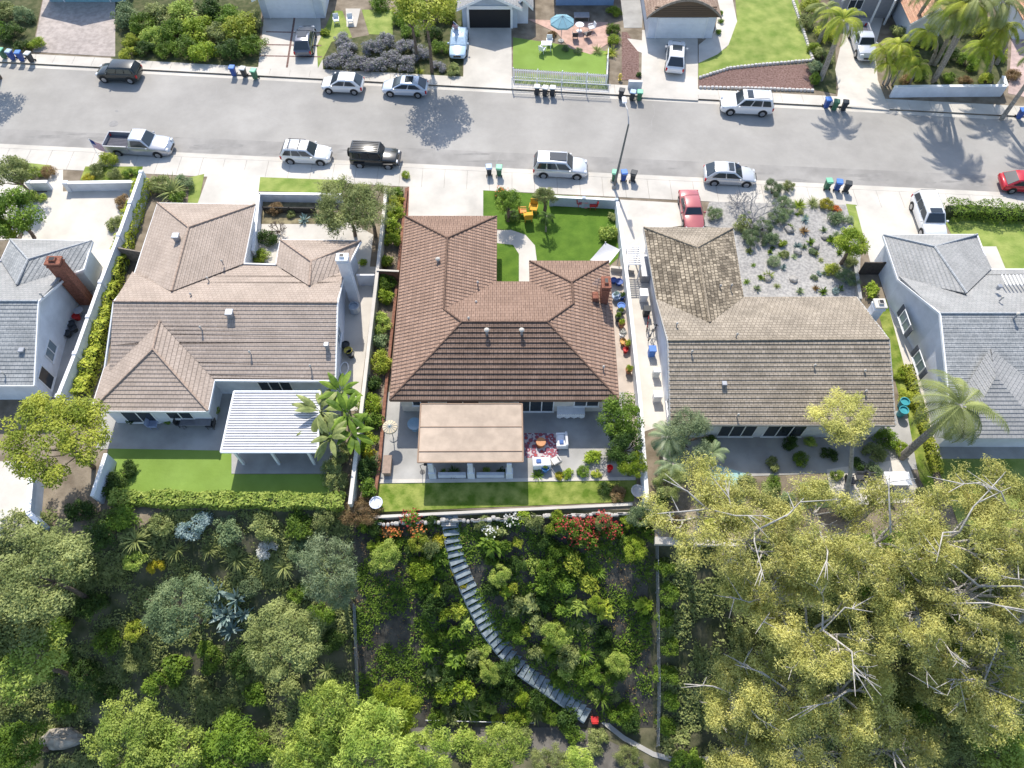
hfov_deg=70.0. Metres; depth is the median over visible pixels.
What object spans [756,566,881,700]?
gum tree
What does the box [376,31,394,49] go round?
shrub
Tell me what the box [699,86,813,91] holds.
stone edging
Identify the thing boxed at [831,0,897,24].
dark house
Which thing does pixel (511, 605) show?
shrub
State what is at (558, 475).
shrub
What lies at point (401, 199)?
shrub
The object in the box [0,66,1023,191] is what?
road
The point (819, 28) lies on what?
shrub
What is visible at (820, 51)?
shrub
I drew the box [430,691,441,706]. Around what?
shrub
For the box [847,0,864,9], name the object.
window
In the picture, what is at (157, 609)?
tree
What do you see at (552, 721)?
shrub
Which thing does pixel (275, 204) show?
shrub
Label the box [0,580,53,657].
tree
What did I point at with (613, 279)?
flower pot
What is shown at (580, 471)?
shrub
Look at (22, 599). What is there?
tree
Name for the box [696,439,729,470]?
palm tree
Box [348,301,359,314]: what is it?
barrel
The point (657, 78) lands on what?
driveway
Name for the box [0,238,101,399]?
grey house
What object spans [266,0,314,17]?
garage door
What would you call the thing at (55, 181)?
path
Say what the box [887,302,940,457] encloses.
side path
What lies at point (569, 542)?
shrub
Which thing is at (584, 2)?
blue house
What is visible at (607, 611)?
shrub
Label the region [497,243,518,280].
lawn
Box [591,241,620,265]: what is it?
sail shade
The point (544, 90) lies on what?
wheelie bin
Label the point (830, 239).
yard plant
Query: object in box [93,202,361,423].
shingle house
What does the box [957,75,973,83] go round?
shrub
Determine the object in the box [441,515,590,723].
stairway
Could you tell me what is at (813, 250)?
succulent
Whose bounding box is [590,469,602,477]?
shrub
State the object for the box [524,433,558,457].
patterned rug
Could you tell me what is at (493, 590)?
shrub
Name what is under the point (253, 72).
wheelie bin
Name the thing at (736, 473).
swimming pool
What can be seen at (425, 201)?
driveway
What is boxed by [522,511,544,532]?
shrub
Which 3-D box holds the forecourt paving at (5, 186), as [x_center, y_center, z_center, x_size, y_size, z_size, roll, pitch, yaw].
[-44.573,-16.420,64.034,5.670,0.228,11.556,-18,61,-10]
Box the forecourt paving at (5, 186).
[0,162,30,239]
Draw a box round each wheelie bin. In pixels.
[0,47,7,58]
[4,48,17,59]
[13,50,25,60]
[23,51,35,62]
[228,65,237,75]
[238,66,247,76]
[249,68,259,79]
[485,164,492,176]
[496,164,501,177]
[534,84,539,95]
[542,85,548,96]
[550,85,555,96]
[611,169,616,182]
[618,87,624,98]
[620,169,627,181]
[629,89,636,100]
[629,169,637,182]
[636,89,642,100]
[822,96,832,107]
[823,177,833,190]
[830,98,839,110]
[833,178,843,191]
[839,99,849,110]
[841,180,852,193]
[1014,107,1023,118]
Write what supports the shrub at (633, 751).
on the ground at (78, 484)
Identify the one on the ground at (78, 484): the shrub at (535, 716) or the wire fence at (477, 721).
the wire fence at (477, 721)
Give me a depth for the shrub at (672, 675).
49.30 m
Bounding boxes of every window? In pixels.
[37,364,55,391]
[44,338,58,363]
[165,413,194,419]
[338,325,342,347]
[351,153,359,158]
[359,154,368,158]
[368,154,379,159]
[412,402,428,406]
[573,402,598,407]
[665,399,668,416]
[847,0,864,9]
[897,309,910,334]
[911,350,925,375]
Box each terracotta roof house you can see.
[892,0,948,40]
[996,0,1023,38]
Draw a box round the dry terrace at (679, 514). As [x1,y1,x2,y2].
[654,508,792,538]
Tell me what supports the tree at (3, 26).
on the ground at (78, 484)
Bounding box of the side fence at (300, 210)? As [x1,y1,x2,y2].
[262,206,316,213]
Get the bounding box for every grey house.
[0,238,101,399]
[874,233,1023,446]
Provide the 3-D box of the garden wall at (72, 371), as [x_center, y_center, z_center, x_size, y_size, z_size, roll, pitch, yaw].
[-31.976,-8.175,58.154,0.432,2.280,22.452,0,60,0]
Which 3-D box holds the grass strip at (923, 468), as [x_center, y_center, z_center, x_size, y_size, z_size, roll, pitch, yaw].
[29.004,0.962,53.871,1.057,0.248,17.912,2,60,1]
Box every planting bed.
[0,0,41,50]
[111,0,260,66]
[261,202,325,223]
[323,0,462,76]
[356,186,406,506]
[515,73,607,89]
[805,18,835,93]
[890,21,1007,88]
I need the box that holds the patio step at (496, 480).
[379,477,635,482]
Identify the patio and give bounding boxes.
[0,461,38,536]
[96,385,340,470]
[231,440,328,473]
[380,392,634,478]
[528,19,608,53]
[621,0,642,27]
[661,411,916,478]
[938,447,1023,458]
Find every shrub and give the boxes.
[0,0,19,19]
[0,21,25,44]
[0,691,30,727]
[11,39,30,49]
[12,5,36,23]
[19,698,41,719]
[24,167,42,178]
[26,36,45,48]
[27,189,38,202]
[37,193,47,202]
[40,165,56,177]
[44,644,74,680]
[46,698,77,720]
[50,615,74,638]
[61,497,96,522]
[64,553,91,580]
[66,657,104,692]
[71,589,110,621]
[82,173,94,180]
[82,517,118,552]
[89,161,105,176]
[91,626,123,658]
[93,681,118,706]
[97,152,119,166]
[101,470,128,497]
[103,503,141,531]
[104,215,120,232]
[105,167,122,178]
[110,0,139,28]
[114,193,128,211]
[118,46,138,59]
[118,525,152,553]
[119,32,139,46]
[119,458,138,478]
[119,652,141,673]
[121,168,138,177]
[122,551,149,571]
[123,618,147,642]
[128,10,159,35]
[134,40,155,56]
[138,25,164,50]
[140,671,181,698]
[144,1,176,30]
[146,558,166,572]
[147,510,175,536]
[149,174,175,193]
[153,40,177,59]
[154,172,189,201]
[156,17,186,46]
[161,654,192,684]
[164,539,191,563]
[166,0,199,28]
[168,191,185,202]
[172,32,197,59]
[174,174,194,188]
[174,511,213,541]
[181,14,211,42]
[187,40,216,62]
[193,678,214,702]
[194,0,221,20]
[196,638,223,676]
[199,539,218,561]
[203,20,227,43]
[211,3,241,23]
[212,37,242,60]
[212,515,243,546]
[216,11,256,41]
[219,544,248,576]
[219,703,241,729]
[225,642,262,682]
[236,727,277,763]
[237,34,268,55]
[237,575,262,598]
[241,680,266,707]
[243,9,263,28]
[247,509,278,542]
[253,247,270,262]
[256,539,278,560]
[257,229,279,246]
[265,202,282,216]
[269,556,295,579]
[279,674,301,701]
[284,507,312,539]
[286,210,295,217]
[286,538,311,562]
[286,582,309,604]
[298,213,309,223]
[304,600,335,624]
[311,503,336,531]
[318,660,336,680]
[320,28,330,35]
[320,458,343,482]
[320,628,348,655]
[322,53,344,68]
[322,471,348,491]
[329,441,349,464]
[333,30,351,45]
[336,41,357,61]
[338,495,383,527]
[342,54,372,71]
[351,455,380,481]
[355,392,381,413]
[358,259,366,265]
[358,477,376,499]
[359,521,374,533]
[360,56,386,71]
[360,431,379,457]
[361,39,383,55]
[363,448,376,460]
[364,412,384,430]
[366,536,382,553]
[367,375,382,391]
[368,0,390,13]
[368,518,386,537]
[370,347,392,374]
[372,332,389,349]
[374,311,392,334]
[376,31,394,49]
[378,288,395,304]
[379,274,398,292]
[380,49,401,69]
[380,522,395,537]
[381,255,393,266]
[383,231,400,245]
[386,216,401,233]
[387,195,402,215]
[387,206,405,220]
[389,525,402,536]
[391,186,403,197]
[392,537,404,548]
[393,38,413,52]
[397,195,404,204]
[398,55,418,72]
[398,507,422,527]
[400,25,420,39]
[401,170,409,179]
[405,544,415,554]
[406,555,435,582]
[407,532,429,553]
[408,523,426,540]
[411,576,433,598]
[413,44,428,59]
[417,591,448,620]
[418,642,439,662]
[420,631,439,645]
[421,535,441,559]
[423,26,443,39]
[423,515,437,527]
[423,666,440,683]
[426,707,446,729]
[429,60,445,72]
[430,5,456,24]
[430,579,441,599]
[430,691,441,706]
[431,39,448,54]
[431,548,449,569]
[432,532,445,549]
[434,644,444,656]
[434,666,456,693]
[434,683,458,705]
[435,629,448,641]
[437,606,452,622]
[440,581,458,596]
[440,705,459,727]
[445,648,468,669]
[447,62,459,76]
[447,465,460,477]
[447,623,466,640]
[447,722,480,763]
[450,602,467,621]
[453,667,464,679]
[453,676,478,702]
[457,701,479,723]
[459,616,473,632]
[462,665,479,682]
[462,695,478,707]
[463,648,481,669]
[468,709,483,723]
[471,745,499,767]
[472,523,481,530]
[473,642,492,659]
[476,535,504,559]
[476,685,490,703]
[477,514,492,527]
[477,660,506,686]
[481,523,497,539]
[481,580,499,599]
[482,700,496,714]
[483,467,490,471]
[483,553,499,567]
[489,687,506,702]
[491,713,502,725]
[494,185,508,198]
[495,466,505,474]
[496,524,507,536]
[497,656,519,686]
[498,586,513,600]
[499,539,512,554]
[499,676,519,699]
[500,559,515,571]
[503,594,523,617]
[503,707,528,730]
[504,209,520,222]
[504,511,522,528]
[504,723,532,750]
[506,623,525,646]
[508,582,518,593]
[511,536,523,549]
[511,554,528,572]
[513,690,528,708]
[516,511,530,524]
[519,706,532,724]
[520,623,532,636]
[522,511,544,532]
[522,592,539,613]
[523,553,539,574]
[525,705,545,725]
[527,643,544,663]
[527,688,546,714]
[528,574,551,595]
[528,612,549,635]
[530,469,544,479]
[535,533,551,549]
[536,556,560,582]
[536,595,552,612]
[539,639,555,660]
[541,525,551,535]
[541,706,557,726]
[545,508,564,535]
[547,540,562,559]
[548,30,556,37]
[548,650,565,665]
[549,619,567,637]
[550,672,565,688]
[551,516,583,539]
[551,608,559,618]
[552,573,576,594]
[554,471,562,481]
[555,597,573,617]
[555,642,580,672]
[555,704,579,729]
[556,665,578,681]
[557,721,586,745]
[560,544,574,556]
[561,627,574,643]
[562,468,573,480]
[562,549,584,577]
[563,595,588,616]
[566,531,583,548]
[568,618,583,631]
[569,664,591,687]
[571,516,584,531]
[573,47,582,54]
[573,526,600,552]
[576,465,589,477]
[576,644,594,665]
[578,571,600,594]
[583,449,602,464]
[583,515,595,528]
[585,619,599,635]
[585,688,600,704]
[587,727,609,758]
[588,565,606,579]
[588,604,597,614]
[589,660,603,685]
[589,688,612,711]
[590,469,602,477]
[592,45,603,54]
[594,509,612,531]
[596,625,612,643]
[596,639,612,660]
[597,224,617,241]
[597,481,614,495]
[597,597,613,621]
[599,669,626,693]
[602,448,616,463]
[602,520,622,539]
[603,45,618,57]
[605,5,621,17]
[605,22,620,34]
[607,33,620,45]
[607,212,615,221]
[607,702,633,726]
[609,485,626,502]
[611,690,620,702]
[612,744,643,767]
[617,535,629,548]
[618,515,633,530]
[621,706,639,735]
[632,595,653,616]
[641,527,654,543]
[652,482,671,506]
[652,506,671,520]
[652,664,679,685]
[653,607,673,629]
[653,716,676,738]
[654,557,676,577]
[658,580,680,608]
[660,635,678,657]
[660,689,680,711]
[667,515,687,537]
[669,747,705,767]
[702,435,720,450]
[707,206,723,220]
[725,484,745,504]
[736,472,758,492]
[741,228,759,246]
[752,215,773,236]
[759,479,780,501]
[763,474,781,495]
[765,456,779,472]
[767,207,789,225]
[778,490,795,508]
[781,435,797,451]
[783,180,795,191]
[792,450,808,467]
[795,12,814,28]
[799,0,820,15]
[803,436,817,446]
[806,42,820,55]
[806,60,822,72]
[809,72,821,84]
[813,22,836,42]
[813,46,833,63]
[819,447,838,461]
[829,470,844,480]
[834,269,861,285]
[839,498,855,519]
[843,253,858,268]
[853,456,864,470]
[860,442,887,463]
[863,280,879,298]
[864,461,883,478]
[871,427,898,449]
[889,24,905,38]
[892,439,907,456]
[893,366,907,379]
[898,387,913,407]
[899,73,912,84]
[909,68,928,81]
[914,486,934,501]
[915,31,938,47]
[931,44,960,60]
[942,71,956,83]
[955,52,979,72]
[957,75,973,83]
[969,22,998,38]
[978,72,994,83]
[991,40,1007,61]
[1004,68,1021,80]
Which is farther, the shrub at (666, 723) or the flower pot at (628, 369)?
the flower pot at (628, 369)
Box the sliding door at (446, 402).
[446,402,479,402]
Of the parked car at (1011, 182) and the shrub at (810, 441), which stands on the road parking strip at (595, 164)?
the parked car at (1011, 182)
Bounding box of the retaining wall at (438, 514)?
[374,503,632,519]
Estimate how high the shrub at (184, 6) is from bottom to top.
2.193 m
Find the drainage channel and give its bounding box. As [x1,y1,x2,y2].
[602,722,853,761]
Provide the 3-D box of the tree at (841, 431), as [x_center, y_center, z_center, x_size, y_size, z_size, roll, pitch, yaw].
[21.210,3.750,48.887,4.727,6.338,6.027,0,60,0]
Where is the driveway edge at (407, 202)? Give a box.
[406,187,408,215]
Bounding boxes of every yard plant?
[733,214,752,233]
[745,247,752,253]
[761,232,779,245]
[763,177,785,197]
[763,270,774,279]
[767,255,780,266]
[771,195,796,214]
[778,240,787,246]
[792,198,808,210]
[793,242,801,249]
[796,287,804,294]
[798,226,808,234]
[801,215,810,223]
[806,237,815,245]
[807,195,819,209]
[818,287,827,295]
[819,197,834,210]
[823,262,844,276]
[826,236,834,242]
[827,210,847,225]
[833,204,841,212]
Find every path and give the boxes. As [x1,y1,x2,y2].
[47,170,62,194]
[52,291,92,396]
[341,267,375,410]
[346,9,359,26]
[497,230,536,280]
[610,267,638,453]
[627,38,642,52]
[628,267,666,431]
[699,0,736,62]
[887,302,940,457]
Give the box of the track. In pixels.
[381,727,649,767]
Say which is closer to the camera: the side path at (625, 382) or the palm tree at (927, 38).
the side path at (625, 382)
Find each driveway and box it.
[33,0,114,56]
[198,166,260,203]
[258,18,322,70]
[408,187,482,215]
[463,28,511,87]
[620,200,681,266]
[641,30,697,100]
[835,18,888,110]
[856,206,918,261]
[1008,38,1023,96]
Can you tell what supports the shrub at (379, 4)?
on the ground at (78, 484)
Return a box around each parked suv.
[95,59,142,83]
[279,138,332,165]
[533,150,587,179]
[719,88,774,116]
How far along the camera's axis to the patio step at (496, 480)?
50.35 m
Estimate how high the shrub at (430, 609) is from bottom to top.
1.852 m
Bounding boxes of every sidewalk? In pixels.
[0,53,1023,113]
[0,148,1023,208]
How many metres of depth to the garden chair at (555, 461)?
50.60 m
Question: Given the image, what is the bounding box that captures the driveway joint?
[260,18,321,67]
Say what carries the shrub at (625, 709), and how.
on the slope soil
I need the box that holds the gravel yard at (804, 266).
[704,202,860,295]
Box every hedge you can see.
[68,177,152,398]
[107,486,346,512]
[901,363,943,473]
[943,197,1023,224]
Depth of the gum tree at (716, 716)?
43.97 m
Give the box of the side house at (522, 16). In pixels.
[517,0,533,22]
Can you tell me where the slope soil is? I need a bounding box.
[354,518,652,726]
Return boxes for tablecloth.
[557,406,584,417]
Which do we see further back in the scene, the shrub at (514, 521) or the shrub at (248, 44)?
the shrub at (248, 44)
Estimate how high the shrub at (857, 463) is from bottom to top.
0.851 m
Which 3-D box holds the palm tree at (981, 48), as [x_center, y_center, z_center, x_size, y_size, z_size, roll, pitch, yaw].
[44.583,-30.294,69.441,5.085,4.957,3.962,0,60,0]
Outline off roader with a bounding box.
[347,140,401,169]
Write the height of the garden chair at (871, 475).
0.892 m
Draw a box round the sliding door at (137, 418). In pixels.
[120,413,160,423]
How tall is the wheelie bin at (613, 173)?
1.045 m
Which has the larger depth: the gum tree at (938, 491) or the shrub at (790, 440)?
the shrub at (790, 440)
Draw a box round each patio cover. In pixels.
[220,390,320,464]
[417,403,523,478]
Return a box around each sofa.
[532,455,550,469]
[556,431,567,448]
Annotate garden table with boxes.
[73,307,85,318]
[179,418,212,429]
[407,417,418,431]
[536,437,545,447]
[541,41,550,51]
[574,12,589,21]
[575,22,583,32]
[882,472,911,488]
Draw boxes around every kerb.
[0,61,1016,115]
[0,147,1023,197]
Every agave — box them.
[203,601,223,617]
[208,603,236,629]
[209,578,225,601]
[218,619,241,639]
[223,587,245,611]
[233,606,253,622]
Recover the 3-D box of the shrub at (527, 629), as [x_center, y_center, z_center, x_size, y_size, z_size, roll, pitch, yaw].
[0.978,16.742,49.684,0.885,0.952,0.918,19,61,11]
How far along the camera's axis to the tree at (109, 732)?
43.78 m
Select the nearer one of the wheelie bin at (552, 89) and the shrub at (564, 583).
the shrub at (564, 583)
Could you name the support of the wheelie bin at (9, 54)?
on the sidewalk at (708, 93)
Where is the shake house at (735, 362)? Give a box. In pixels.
[643,226,895,437]
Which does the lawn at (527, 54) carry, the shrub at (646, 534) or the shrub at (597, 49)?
the shrub at (597, 49)
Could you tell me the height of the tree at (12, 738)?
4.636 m
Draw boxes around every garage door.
[65,0,109,1]
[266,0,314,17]
[656,19,706,37]
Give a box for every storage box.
[638,288,648,301]
[639,255,650,282]
[642,305,650,316]
[647,345,656,356]
[652,367,660,377]
[652,391,662,402]
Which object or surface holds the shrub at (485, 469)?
on the patio at (586, 433)
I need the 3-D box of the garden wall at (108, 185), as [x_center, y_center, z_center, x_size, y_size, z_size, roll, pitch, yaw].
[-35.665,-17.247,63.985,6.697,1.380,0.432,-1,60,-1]
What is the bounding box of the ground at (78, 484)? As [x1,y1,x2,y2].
[0,0,1023,767]
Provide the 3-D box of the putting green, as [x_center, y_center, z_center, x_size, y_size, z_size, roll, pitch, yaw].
[20.617,7.610,49.984,2.347,0.269,2.131,0,60,0]
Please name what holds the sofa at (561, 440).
on the patio at (586, 433)
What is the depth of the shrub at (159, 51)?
72.95 m
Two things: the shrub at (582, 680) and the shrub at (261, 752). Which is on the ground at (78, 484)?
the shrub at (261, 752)
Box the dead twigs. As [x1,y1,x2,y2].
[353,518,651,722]
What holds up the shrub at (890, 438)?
on the ground at (78, 484)
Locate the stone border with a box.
[377,511,630,526]
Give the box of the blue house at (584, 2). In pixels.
[555,0,613,4]
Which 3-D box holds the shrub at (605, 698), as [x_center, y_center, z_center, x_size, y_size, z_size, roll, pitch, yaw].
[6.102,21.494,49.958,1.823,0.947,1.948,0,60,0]
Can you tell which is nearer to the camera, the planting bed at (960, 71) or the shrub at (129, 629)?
the shrub at (129, 629)
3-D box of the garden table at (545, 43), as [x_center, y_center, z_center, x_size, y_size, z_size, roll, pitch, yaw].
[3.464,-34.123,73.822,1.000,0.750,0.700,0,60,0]
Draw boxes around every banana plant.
[291,389,343,433]
[296,405,330,444]
[311,413,346,460]
[317,371,362,411]
[326,391,371,437]
[328,410,374,454]
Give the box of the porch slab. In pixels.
[983,246,1005,268]
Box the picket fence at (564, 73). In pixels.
[513,48,608,83]
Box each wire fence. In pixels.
[353,604,358,697]
[425,720,533,723]
[655,532,660,746]
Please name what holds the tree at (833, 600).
on the ground at (78, 484)
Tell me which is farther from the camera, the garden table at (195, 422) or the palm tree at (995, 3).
the palm tree at (995, 3)
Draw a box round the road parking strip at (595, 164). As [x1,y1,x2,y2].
[0,129,1023,192]
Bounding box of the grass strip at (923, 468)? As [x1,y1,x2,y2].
[880,299,937,508]
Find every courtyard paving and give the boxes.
[22,191,130,295]
[258,223,372,276]
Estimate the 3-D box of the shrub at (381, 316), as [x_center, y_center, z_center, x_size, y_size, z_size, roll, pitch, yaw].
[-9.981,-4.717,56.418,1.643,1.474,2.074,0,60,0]
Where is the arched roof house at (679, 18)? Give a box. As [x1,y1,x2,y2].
[641,0,721,38]
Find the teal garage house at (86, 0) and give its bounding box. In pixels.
[50,0,125,1]
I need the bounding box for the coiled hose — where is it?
[340,362,348,374]
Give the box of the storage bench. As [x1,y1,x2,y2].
[382,455,392,475]
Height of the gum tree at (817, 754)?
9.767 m
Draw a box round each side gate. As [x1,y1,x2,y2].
[117,247,140,262]
[356,274,374,285]
[858,262,885,274]
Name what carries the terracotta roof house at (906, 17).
on the ground at (78, 484)
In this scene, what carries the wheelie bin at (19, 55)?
on the sidewalk at (708, 93)
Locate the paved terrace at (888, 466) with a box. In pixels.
[827,459,919,504]
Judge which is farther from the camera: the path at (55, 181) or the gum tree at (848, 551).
the path at (55, 181)
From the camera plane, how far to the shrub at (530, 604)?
49.17 m
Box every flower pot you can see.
[64,329,71,337]
[67,320,74,325]
[69,324,77,332]
[71,313,80,320]
[342,341,349,347]
[344,346,351,353]
[346,349,354,358]
[369,496,382,508]
[541,465,548,472]
[607,464,612,472]
[611,277,616,283]
[612,290,620,300]
[615,278,622,285]
[615,312,621,321]
[616,307,623,315]
[617,302,625,308]
[618,318,624,327]
[619,292,625,299]
[619,329,627,338]
[620,338,626,345]
[624,339,630,347]
[625,364,632,373]
[631,484,642,496]
[896,406,908,417]
[897,397,909,407]
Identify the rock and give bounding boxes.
[39,727,84,749]
[764,274,770,281]
[784,225,791,233]
[789,276,797,282]
[793,248,801,255]
[812,242,819,249]
[821,233,828,239]
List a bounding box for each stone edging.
[699,59,811,78]
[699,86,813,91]
[792,0,813,60]
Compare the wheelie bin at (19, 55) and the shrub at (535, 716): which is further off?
the wheelie bin at (19, 55)
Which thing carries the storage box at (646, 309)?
on the side path at (653, 413)
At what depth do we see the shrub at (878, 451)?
50.82 m
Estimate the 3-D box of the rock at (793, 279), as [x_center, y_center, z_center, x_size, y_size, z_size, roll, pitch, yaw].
[22.794,-8.489,59.099,0.598,0.307,0.536,35,66,19]
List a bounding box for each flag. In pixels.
[89,139,105,157]
[452,21,461,28]
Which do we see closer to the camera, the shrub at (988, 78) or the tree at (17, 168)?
the tree at (17, 168)
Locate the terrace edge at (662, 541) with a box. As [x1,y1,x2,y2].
[654,537,737,546]
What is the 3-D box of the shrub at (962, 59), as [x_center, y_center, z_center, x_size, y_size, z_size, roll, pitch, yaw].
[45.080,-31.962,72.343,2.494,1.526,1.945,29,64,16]
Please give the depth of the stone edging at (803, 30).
75.28 m
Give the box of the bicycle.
[648,324,657,340]
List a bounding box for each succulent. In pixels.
[780,250,789,258]
[808,248,815,254]
[810,274,818,280]
[832,287,839,294]
[846,215,853,223]
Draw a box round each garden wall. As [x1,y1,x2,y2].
[24,180,52,191]
[25,477,49,530]
[54,170,149,405]
[62,180,132,191]
[90,453,116,503]
[251,192,343,256]
[348,190,389,508]
[376,269,399,282]
[549,195,617,209]
[615,202,648,504]
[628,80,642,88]
[851,255,861,300]
[889,76,1008,97]
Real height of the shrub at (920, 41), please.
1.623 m
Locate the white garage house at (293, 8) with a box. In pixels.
[251,0,328,17]
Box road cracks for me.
[183,85,988,178]
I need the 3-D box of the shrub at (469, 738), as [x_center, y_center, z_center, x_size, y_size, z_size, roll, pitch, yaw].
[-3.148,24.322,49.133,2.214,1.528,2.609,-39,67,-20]
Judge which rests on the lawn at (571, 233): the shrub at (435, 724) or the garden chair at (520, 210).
the garden chair at (520, 210)
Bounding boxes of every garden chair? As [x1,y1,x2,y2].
[144,418,158,429]
[172,418,186,427]
[205,418,215,429]
[332,13,339,24]
[346,13,352,23]
[518,206,526,216]
[523,211,532,221]
[529,198,537,211]
[538,45,546,53]
[546,34,552,45]
[550,454,561,465]
[572,31,578,39]
[583,30,591,36]
[588,21,596,29]
[590,201,598,209]
[591,716,598,723]
[844,474,855,485]
[854,470,869,481]
[868,471,877,482]
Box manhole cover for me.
[109,121,117,126]
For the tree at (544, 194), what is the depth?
61.05 m
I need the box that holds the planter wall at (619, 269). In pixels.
[611,265,634,273]
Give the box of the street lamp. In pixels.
[612,97,628,188]
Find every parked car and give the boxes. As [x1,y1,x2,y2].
[321,72,364,95]
[382,75,428,98]
[703,161,756,187]
[998,170,1023,193]
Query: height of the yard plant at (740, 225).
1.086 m
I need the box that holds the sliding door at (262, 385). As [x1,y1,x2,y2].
[256,382,293,389]
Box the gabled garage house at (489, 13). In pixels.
[456,0,522,28]
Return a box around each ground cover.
[0,506,354,767]
[348,514,654,724]
[656,527,1023,767]
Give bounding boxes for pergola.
[626,246,640,280]
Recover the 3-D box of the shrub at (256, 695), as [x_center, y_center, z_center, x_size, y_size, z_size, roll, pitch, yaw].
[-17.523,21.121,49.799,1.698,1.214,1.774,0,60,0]
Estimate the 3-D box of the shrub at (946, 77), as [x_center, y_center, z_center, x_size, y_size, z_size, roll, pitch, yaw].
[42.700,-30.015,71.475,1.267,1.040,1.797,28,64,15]
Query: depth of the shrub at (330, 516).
48.76 m
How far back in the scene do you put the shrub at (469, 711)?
49.96 m
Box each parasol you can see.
[382,420,397,441]
[550,14,573,42]
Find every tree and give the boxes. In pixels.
[0,21,5,79]
[0,154,40,194]
[0,185,46,238]
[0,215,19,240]
[0,390,112,489]
[0,517,96,626]
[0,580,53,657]
[0,622,71,709]
[0,719,49,767]
[80,689,175,767]
[139,571,218,644]
[145,721,205,767]
[195,710,257,767]
[241,596,326,685]
[268,221,285,236]
[268,718,345,767]
[293,678,366,760]
[295,531,358,604]
[310,174,381,239]
[324,576,358,611]
[329,695,418,767]
[338,181,397,236]
[368,537,401,573]
[371,677,423,739]
[389,0,460,72]
[391,0,426,60]
[393,725,454,767]
[471,721,531,767]
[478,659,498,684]
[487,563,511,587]
[494,188,521,221]
[527,742,569,767]
[531,187,557,211]
[537,211,555,231]
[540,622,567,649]
[558,745,596,767]
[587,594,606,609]
[596,391,643,440]
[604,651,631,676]
[607,426,643,462]
[616,450,647,478]
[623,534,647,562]
[625,501,654,526]
[635,450,774,572]
[648,420,690,458]
[651,467,685,501]
[654,449,687,483]
[661,405,712,458]
[681,649,804,756]
[682,473,836,598]
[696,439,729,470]
[702,708,782,767]
[715,559,815,644]
[723,638,831,746]
[727,190,750,210]
[727,617,791,682]
[734,188,782,233]
[756,471,880,595]
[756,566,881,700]
[757,689,870,767]
[768,530,856,616]
[788,629,904,754]
[797,601,885,687]
[803,386,876,494]
[804,1,842,43]
[814,6,866,81]
[828,471,958,605]
[832,225,870,264]
[835,681,949,767]
[846,525,927,611]
[850,671,935,755]
[853,543,1023,685]
[862,615,950,707]
[868,42,901,84]
[873,56,898,86]
[875,474,1023,587]
[878,34,912,85]
[891,47,920,85]
[897,369,1009,460]
[899,57,932,84]
[905,520,1009,610]
[905,531,1023,658]
[908,0,960,18]
[908,23,941,64]
[909,627,1023,753]
[912,705,989,767]
[913,615,1023,735]
[922,0,972,65]
[928,453,1023,564]
[930,0,989,82]
[935,0,1001,81]
[939,605,1022,691]
[960,35,1004,73]
[964,704,1023,767]
[971,530,1023,599]
[973,675,1023,746]
[975,0,1023,54]
[975,17,1023,64]
[985,556,1023,653]
[999,41,1023,120]
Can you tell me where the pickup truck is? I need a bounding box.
[102,129,174,157]
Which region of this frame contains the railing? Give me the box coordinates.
[512,77,610,93]
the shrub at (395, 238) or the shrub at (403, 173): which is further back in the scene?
the shrub at (403, 173)
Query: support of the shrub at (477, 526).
on the slope soil
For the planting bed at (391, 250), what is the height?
0.248 m
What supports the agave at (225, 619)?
on the ground at (78, 484)
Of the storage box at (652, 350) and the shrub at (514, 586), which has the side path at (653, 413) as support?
the storage box at (652, 350)
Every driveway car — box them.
[293,26,316,55]
[447,27,468,58]
[664,40,687,73]
[678,190,705,226]
[847,21,877,60]
[909,189,948,233]
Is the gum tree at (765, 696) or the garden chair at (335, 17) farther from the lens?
the garden chair at (335, 17)
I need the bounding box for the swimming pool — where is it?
[701,465,745,485]
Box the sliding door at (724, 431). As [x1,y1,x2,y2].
[715,426,757,437]
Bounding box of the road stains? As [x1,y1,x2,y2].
[26,133,986,185]
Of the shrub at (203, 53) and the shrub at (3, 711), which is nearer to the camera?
the shrub at (3, 711)
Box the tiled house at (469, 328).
[389,215,618,412]
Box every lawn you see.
[28,163,48,175]
[80,166,142,180]
[105,449,330,498]
[188,174,203,202]
[259,177,346,192]
[317,11,351,66]
[362,10,393,34]
[374,479,636,512]
[483,190,619,264]
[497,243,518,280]
[513,37,606,74]
[698,0,810,77]
[846,204,863,244]
[936,458,1023,527]
[946,217,1023,268]
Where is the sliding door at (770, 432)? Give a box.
[760,427,807,437]
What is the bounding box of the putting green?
[800,480,831,508]
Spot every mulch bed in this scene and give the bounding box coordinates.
[622,32,638,79]
[699,64,813,89]
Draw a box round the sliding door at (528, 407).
[518,402,553,412]
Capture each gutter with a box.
[0,63,1023,120]
[0,144,1023,195]
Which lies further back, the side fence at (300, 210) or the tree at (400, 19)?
the tree at (400, 19)
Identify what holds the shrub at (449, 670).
on the slope soil
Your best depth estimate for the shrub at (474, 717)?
50.06 m
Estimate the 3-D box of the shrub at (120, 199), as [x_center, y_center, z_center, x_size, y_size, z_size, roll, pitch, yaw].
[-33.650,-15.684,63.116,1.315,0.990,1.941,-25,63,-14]
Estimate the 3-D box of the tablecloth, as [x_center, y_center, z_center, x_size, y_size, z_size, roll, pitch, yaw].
[4.206,1.913,52.594,2.000,0.584,1.005,0,60,0]

